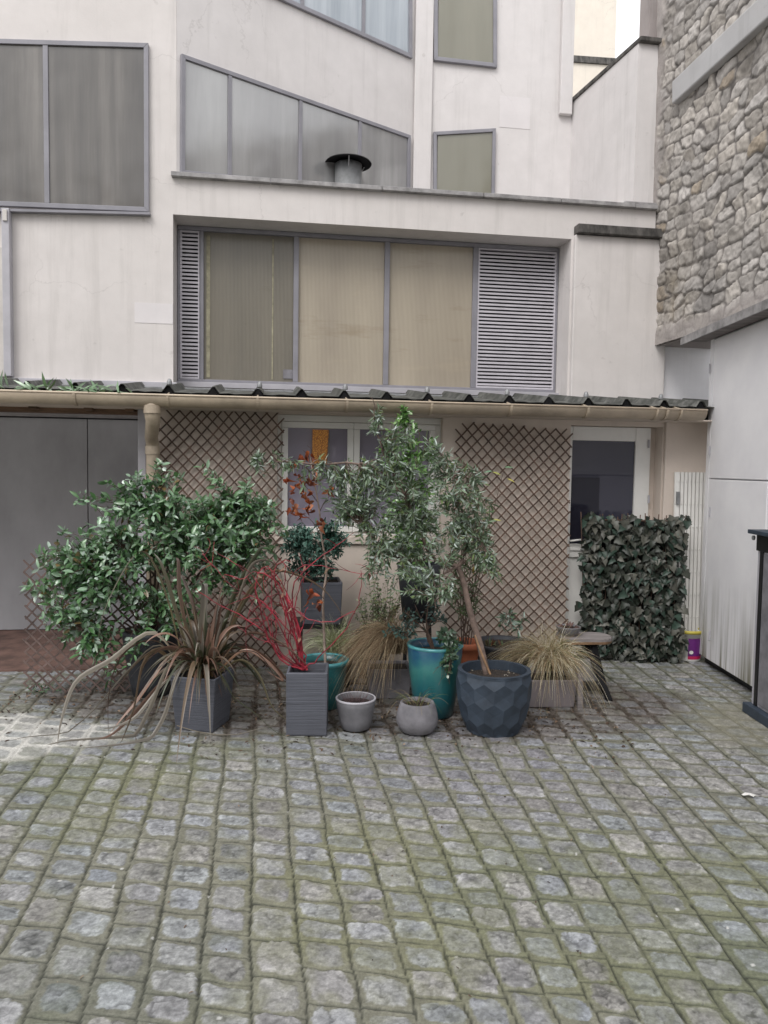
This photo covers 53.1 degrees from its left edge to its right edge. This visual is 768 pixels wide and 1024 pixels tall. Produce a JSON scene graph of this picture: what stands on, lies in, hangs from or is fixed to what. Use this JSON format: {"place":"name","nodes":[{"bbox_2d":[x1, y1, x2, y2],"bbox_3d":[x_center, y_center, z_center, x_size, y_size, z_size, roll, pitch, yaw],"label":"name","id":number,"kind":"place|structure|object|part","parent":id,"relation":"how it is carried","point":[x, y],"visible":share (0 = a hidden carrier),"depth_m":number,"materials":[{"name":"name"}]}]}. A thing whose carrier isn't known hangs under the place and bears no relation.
{"place":"outdoors","nodes":[
{"label":"outdoors","id":0,"kind":"place"},
{"bbox_2d":[0,656,767,1023],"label":"cobbled yard","id":1,"kind":"structure","parent":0,"point":[636,872],"depth_m":3.20,"materials":[{"name":"stone"}]},
{"bbox_2d":[18,682,61,694],"bbox_3d":[-2.436,1.255,5.482,0.348,0.100,0.210,4,4,40],"label":"weed","id":2,"kind":"object","parent":1,"relation":"on","point":[34,688],"visible":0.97,"depth_m":5.47,"materials":[{"name":"green plant"}]},
{"bbox_2d":[22,553,155,693],"bbox_3d":[-2.093,0.793,5.469,0.948,1.020,0.014,1,3,-3],"label":"trellis","id":3,"kind":"object","parent":1,"relation":"on","point":[55,646],"visible":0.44,"depth_m":5.47,"materials":[{"name":"brown wood"}]},
{"bbox_2d":[19,458,288,697],"bbox_3d":[-1.599,0.467,5.318,1.879,1.683,0.690,1,3,0],"label":"potted jasmine","id":4,"kind":"object","parent":1,"relation":"on","point":[89,571],"visible":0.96,"depth_m":5.25,"materials":[{"name":"plant"}]},
{"bbox_2d":[11,546,352,763],"bbox_3d":[-1.087,0.789,4.758,1.921,1.123,1.202,2,4,17],"label":"potted flax","id":5,"kind":"object","parent":1,"relation":"on","point":[201,680],"visible":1,"depth_m":4.74,"materials":[{"name":"plant"}]},
{"bbox_2d":[196,533,376,735],"bbox_3d":[-0.645,0.740,4.848,1.207,1.224,0.428,1,3,0],"label":"potted dogwood","id":6,"kind":"object","parent":1,"relation":"on","point":[306,700],"visible":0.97,"depth_m":4.70,"materials":[{"name":"plant"}]},
{"bbox_2d":[279,517,351,657],"bbox_3d":[-0.538,0.660,5.898,0.531,1.262,0.418,0,4,-15],"label":"potted nandina","id":7,"kind":"object","parent":1,"relation":"on","point":[300,538],"visible":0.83,"depth_m":5.80,"materials":[{"name":"plant"}]},
{"bbox_2d":[283,445,348,710],"bbox_3d":[-0.460,0.443,5.214,0.462,1.778,0.343,1,3,0],"label":"potted sapling","id":8,"kind":"object","parent":1,"relation":"on","point":[336,668],"visible":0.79,"depth_m":5.13,"materials":[{"name":"teal ceramic"}]},
{"bbox_2d":[287,612,369,687],"bbox_3d":[-0.359,1.018,5.755,0.796,0.567,0.778,1,3,0],"label":"potted carex","id":9,"kind":"object","parent":1,"relation":"on","point":[330,639],"visible":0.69,"depth_m":5.71,"materials":[{"name":"plant"}]},
{"bbox_2d":[335,690,375,731],"bbox_3d":[-0.178,1.241,4.830,0.257,0.239,0.257,1,3,0],"label":"plant pot","id":10,"kind":"object","parent":1,"relation":"on","point":[355,713],"visible":1,"depth_m":4.75,"materials":[{"name":"grey ceramic"}]},
{"bbox_2d":[0,671,732,996],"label":"leaf litter","id":11,"kind":"object","parent":1,"relation":"on","point":[373,738],"visible":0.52,"depth_m":5.00,"materials":[{"name":"brown plant"}]},
{"bbox_2d":[354,572,400,677],"bbox_3d":[-0.013,0.880,6.041,0.462,0.818,0.290,1,3,0],"label":"potted euonymus","id":12,"kind":"object","parent":1,"relation":"on","point":[376,609],"visible":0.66,"depth_m":6.02,"materials":[{"name":"plant"}]},
{"bbox_2d":[321,607,433,708],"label":"potted grass","id":13,"kind":"object","parent":1,"relation":"on","point":[385,678],"depth_m":5.34,"materials":[{"name":"beige plant"}]},
{"bbox_2d":[248,397,531,737],"bbox_3d":[0.073,0.318,4.894,1.845,2.081,0.669,1,3,0],"label":"potted olive tree","id":14,"kind":"object","parent":1,"relation":"on","point":[494,697],"visible":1,"depth_m":4.81,"materials":[{"name":"green plant"}]},
{"bbox_2d":[376,404,443,659],"bbox_3d":[0.181,0.236,5.883,0.549,2.131,0.438,1,3,0],"label":"potted laurel","id":15,"kind":"object","parent":1,"relation":"on","point":[403,421],"visible":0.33,"depth_m":5.81,"materials":[{"name":"plant"}]},
{"bbox_2d":[387,687,446,735],"bbox_3d":[0.198,1.228,4.764,0.369,0.285,0.319,-1,4,-27],"label":"potted sedge","id":16,"kind":"object","parent":1,"relation":"on","point":[416,716],"visible":1,"depth_m":4.70,"materials":[{"name":"grey ceramic"}]},
{"bbox_2d":[382,580,463,719],"bbox_3d":[0.285,0.894,5.125,0.532,0.911,0.385,2,4,21],"label":"potted shrub","id":17,"kind":"object","parent":1,"relation":"on","point":[434,662],"visible":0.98,"depth_m":4.99,"materials":[{"name":"teal ceramic"}]},
{"bbox_2d":[449,461,513,662],"bbox_3d":[0.663,0.482,5.525,0.443,1.695,0.295,3,4,30],"label":"potted bay","id":18,"kind":"object","parent":1,"relation":"on","point":[470,651],"visible":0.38,"depth_m":5.53,"materials":[{"name":"plant"}]},
{"bbox_2d":[478,635,535,666],"bbox_3d":[0.930,1.128,5.927,0.490,0.366,0.490,1,3,0],"label":"planter","id":19,"kind":"object","parent":1,"relation":"on","point":[490,642],"visible":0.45,"depth_m":5.87,"materials":[{"name":"plastic"}]},
{"bbox_2d":[486,621,609,711],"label":"potted grass","id":20,"kind":"object","parent":1,"relation":"on","point":[554,684],"depth_m":5.33,"materials":[{"name":"plant"}]},
{"bbox_2d":[577,673,582,708],"bbox_3d":[1.347,1.234,5.281,0.037,0.246,0.040,1,3,0],"label":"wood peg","id":21,"kind":"object","parent":1,"relation":"on","point":[579,686],"visible":0.93,"depth_m":5.27,"materials":[{"name":"grey wood"}]},
{"bbox_2d":[555,632,612,701],"bbox_3d":[1.487,1.139,5.679,0.446,0.416,0.464,1,3,0],"label":"stool bench","id":22,"kind":"object","parent":1,"relation":"on","point":[591,641],"visible":0.62,"depth_m":5.66,"materials":[{"name":"grey wood"}]},
{"bbox_2d":[556,622,580,636],"bbox_3d":[1.383,0.878,5.762,0.185,0.091,0.185,1,3,0],"label":"bench planter","id":23,"kind":"object","parent":22,"relation":"on","point":[574,629],"visible":0.9,"depth_m":5.71,"materials":[{"name":"grey plastic"}]},
{"bbox_2d":[571,653,597,691],"bbox_3d":[1.516,1.204,5.768,0.240,0.250,0.240,1,3,0],"label":"empty pot","id":24,"kind":"object","parent":1,"relation":"on","point":[586,686],"visible":0.4,"depth_m":5.68,"materials":[{"name":"grey plastic"}]},
{"bbox_2d":[574,511,691,663],"bbox_3d":[2.126,0.662,6.568,0.966,1.321,0.173,1,3,6],"label":"ivy screen","id":25,"kind":"object","parent":1,"relation":"on","point":[634,593],"visible":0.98,"depth_m":6.56,"materials":[{"name":"green plant"}]},
{"bbox_2d":[678,628,700,661],"bbox_3d":[2.663,1.153,6.722,0.252,0.272,0.252,1,3,0],"label":"paint bucket","id":26,"kind":"object","parent":1,"relation":"on","point":[692,654],"visible":0.5,"depth_m":6.62,"materials":[{"name":"purple plastic"}]},
{"bbox_2d":[680,299,767,690],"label":"garden shed","id":27,"kind":"structure","parent":1,"relation":"on","point":[736,495],"depth_m":5.98,"materials":[{"name":"white paint"}]},
{"bbox_2d":[639,0,767,348],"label":"stone wall","id":28,"kind":"structure","parent":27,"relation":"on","point":[710,193],"depth_m":6.30,"materials":[{"name":"stone"}]},
{"bbox_2d":[702,479,767,685],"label":"cabinet door","id":29,"kind":"structure","parent":27,"relation":"in","point":[735,507],"depth_m":6.00,"materials":[{"name":"white paint"}]},
{"bbox_2d":[709,319,767,479],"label":"cabinet door","id":30,"kind":"structure","parent":27,"relation":"in","point":[738,448],"depth_m":5.90,"materials":[{"name":"white paint"}]},
{"bbox_2d":[742,529,767,727],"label":"storage cabinet","id":31,"kind":"object","parent":1,"relation":"on","point":[756,708],"visible":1,"depth_m":5.11,"materials":[{"name":"black metal"}]},
{"bbox_3d":[2.517,0.803,4.802,0.011,1.018,0.650,1,3,0],"label":"cabinet door","id":32,"kind":"part","parent":31,"relation":"part of","materials":[{"name":"grey metal"}]},
{"bbox_2d":[615,0,639,57],"label":"sky","id":33,"kind":"structure","parent":0,"point":[628,11],"materials":[{"name":"white"}]},
{"label":"ground","id":34,"kind":"structure","parent":0,"visible":0},
{"bbox_2d":[0,0,710,407],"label":"studio building","id":35,"kind":"structure","parent":34,"relation":"on","point":[178,204],"depth_m":6.98,"materials":[{"name":"white paint"}]},
{"bbox_2d":[0,39,148,211],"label":"window","id":36,"kind":"structure","parent":35,"relation":"in","point":[74,115],"depth_m":6.32,"materials":[{"name":"grey glass"}]},
{"bbox_2d":[180,54,410,187],"bbox_3d":[-0.722,-3.383,7.242,2.526,1.002,0.035,-2,4,-38],"label":"window","id":37,"kind":"structure","parent":35,"relation":"in","point":[232,123],"depth_m":6.98,"materials":[{"name":"grey glass"}]},
{"bbox_2d":[278,0,412,58],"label":"window","id":38,"kind":"structure","parent":35,"relation":"in","point":[388,24],"depth_m":7.62,"materials":[{"name":"grey glass"}]},
{"bbox_2d":[325,153,371,183],"bbox_3d":[-0.349,-3.023,7.433,0.450,0.831,0.450,1,3,0],"label":"roof vent","id":39,"kind":"object","parent":35,"relation":"attached to","point":[350,168],"visible":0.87,"depth_m":7.31,"materials":[{"name":"metal"}]},
{"bbox_2d":[176,225,558,395],"bbox_3d":[-0.092,-1.812,7.081,3.581,1.421,0.160,0,3,-9],"label":"window","id":40,"kind":"structure","parent":35,"relation":"in","point":[280,310],"depth_m":7.09,"materials":[{"name":"beige metal"}]},
{"bbox_2d":[433,128,495,192],"bbox_3d":[0.845,-3.644,8.111,0.675,0.836,0.040,0,3,-9],"label":"window","id":41,"kind":"structure","parent":35,"relation":"in","point":[463,160],"depth_m":8.11,"materials":[{"name":"beige metal"}]},
{"bbox_2d":[433,0,496,68],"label":"window","id":42,"kind":"structure","parent":35,"relation":"in","point":[464,31],"depth_m":8.02,"materials":[{"name":"beige glass"}]},
{"bbox_2d":[570,36,661,204],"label":"party wall","id":43,"kind":"structure","parent":35,"relation":"attached to","point":[613,117],"depth_m":7.39,"materials":[{"name":"paint"}]},
{"bbox_2d":[0,378,713,671],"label":"lean to","id":44,"kind":"object","parent":34,"relation":"on","point":[56,447],"visible":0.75,"depth_m":6.51,"materials":[{"name":"grey paint"}]},
{"bbox_2d":[0,370,30,389],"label":"weed","id":45,"kind":"object","parent":44,"relation":"on","point":[19,383],"visible":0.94,"depth_m":5.51,"materials":[{"name":"green plant"}]},
{"bbox_2d":[25,373,55,390],"bbox_3d":[-2.465,-0.939,5.538,0.254,0.149,0.118,1,3,0],"label":"weed","id":46,"kind":"object","parent":44,"relation":"on","point":[29,385],"visible":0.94,"depth_m":5.52,"materials":[{"name":"green plant"}]},
{"bbox_2d":[0,417,88,629],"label":"garage door","id":47,"kind":"structure","parent":44,"relation":"in","point":[42,460],"depth_m":7.38,"materials":[{"name":"grey paint"}]},
{"bbox_2d":[55,379,95,391],"bbox_3d":[-2.223,-0.913,5.589,0.333,0.118,0.176,1,3,0],"label":"weed","id":48,"kind":"object","parent":44,"relation":"on","point":[71,387],"visible":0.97,"depth_m":5.56,"materials":[{"name":"green plant"}]},
{"bbox_2d":[75,381,114,391],"bbox_3d":[-2.099,-0.911,5.593,0.290,0.108,0.120,0,4,-17],"label":"weed","id":49,"kind":"object","parent":44,"relation":"on","point":[100,389],"visible":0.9,"depth_m":5.60,"materials":[{"name":"green plant"}]},
{"bbox_2d":[94,381,131,392],"bbox_3d":[-1.960,-0.911,5.606,0.289,0.114,0.132,1,3,0],"label":"weed","id":50,"kind":"object","parent":44,"relation":"on","point":[107,388],"visible":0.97,"depth_m":5.61,"materials":[{"name":"green plant"}]},
{"bbox_2d":[88,419,138,627],"bbox_3d":[-2.447,0.124,7.550,0.863,2.039,0.050,0,3,-9],"label":"garage door","id":51,"kind":"structure","parent":44,"relation":"in","point":[112,444],"depth_m":7.46,"materials":[{"name":"grey paint"}]},
{"bbox_2d":[159,410,284,668],"bbox_3d":[-1.299,0.246,6.152,0.990,2.135,0.014,0,3,-9],"label":"trellis","id":52,"kind":"object","parent":44,"relation":"attached to","point":[224,480],"visible":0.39,"depth_m":6.13,"materials":[{"name":"brown wood"}]},
{"bbox_2d":[312,430,328,462],"bbox_3d":[-0.524,-0.538,6.327,0.134,0.276,0.024,0,3,-9],"label":"drape","id":53,"kind":"object","parent":44,"relation":"hanging from","point":[320,442],"depth_m":6.31,"materials":[{"name":"orange fabric"}]},
{"bbox_2d":[327,430,329,469],"bbox_3d":[-0.457,-0.468,6.344,0.031,0.416,0.018,0,3,-9],"label":"drape","id":54,"kind":"object","parent":44,"relation":"hanging from","point":[328,459],"visible":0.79,"depth_m":6.33,"materials":[{"name":"grey fabric"}]},
{"bbox_2d":[277,414,440,535],"bbox_3d":[-0.204,-0.298,6.416,1.363,0.991,0.085,0,3,-9],"label":"window","id":55,"kind":"structure","parent":44,"relation":"in","point":[348,438],"depth_m":6.35,"materials":[{"name":"grey glass"}]},
{"bbox_2d":[444,422,572,639],"bbox_3d":[1.052,0.179,6.502,1.119,1.865,0.014,0,3,-9],"label":"trellis","id":56,"kind":"object","parent":44,"relation":"attached to","point":[527,522],"visible":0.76,"depth_m":6.51,"materials":[{"name":"brown wood"}]},
{"bbox_2d":[565,426,650,651],"bbox_3d":[1.958,0.264,6.780,0.789,2.019,0.119,0,3,-9],"label":"door","id":57,"kind":"structure","parent":44,"relation":"in","point":[610,466],"depth_m":6.76,"materials":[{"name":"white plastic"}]},
{"bbox_2d":[673,472,705,630],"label":"folding gate","id":58,"kind":"structure","parent":44,"relation":"attached to","point":[689,493],"depth_m":6.72,"materials":[{"name":"white plastic"}]},
{"bbox_2d":[573,0,616,95],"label":"apartment building","id":59,"kind":"structure","parent":34,"relation":"on","point":[594,37],"depth_m":14.87,"materials":[{"name":"beige paint"}]}
]}

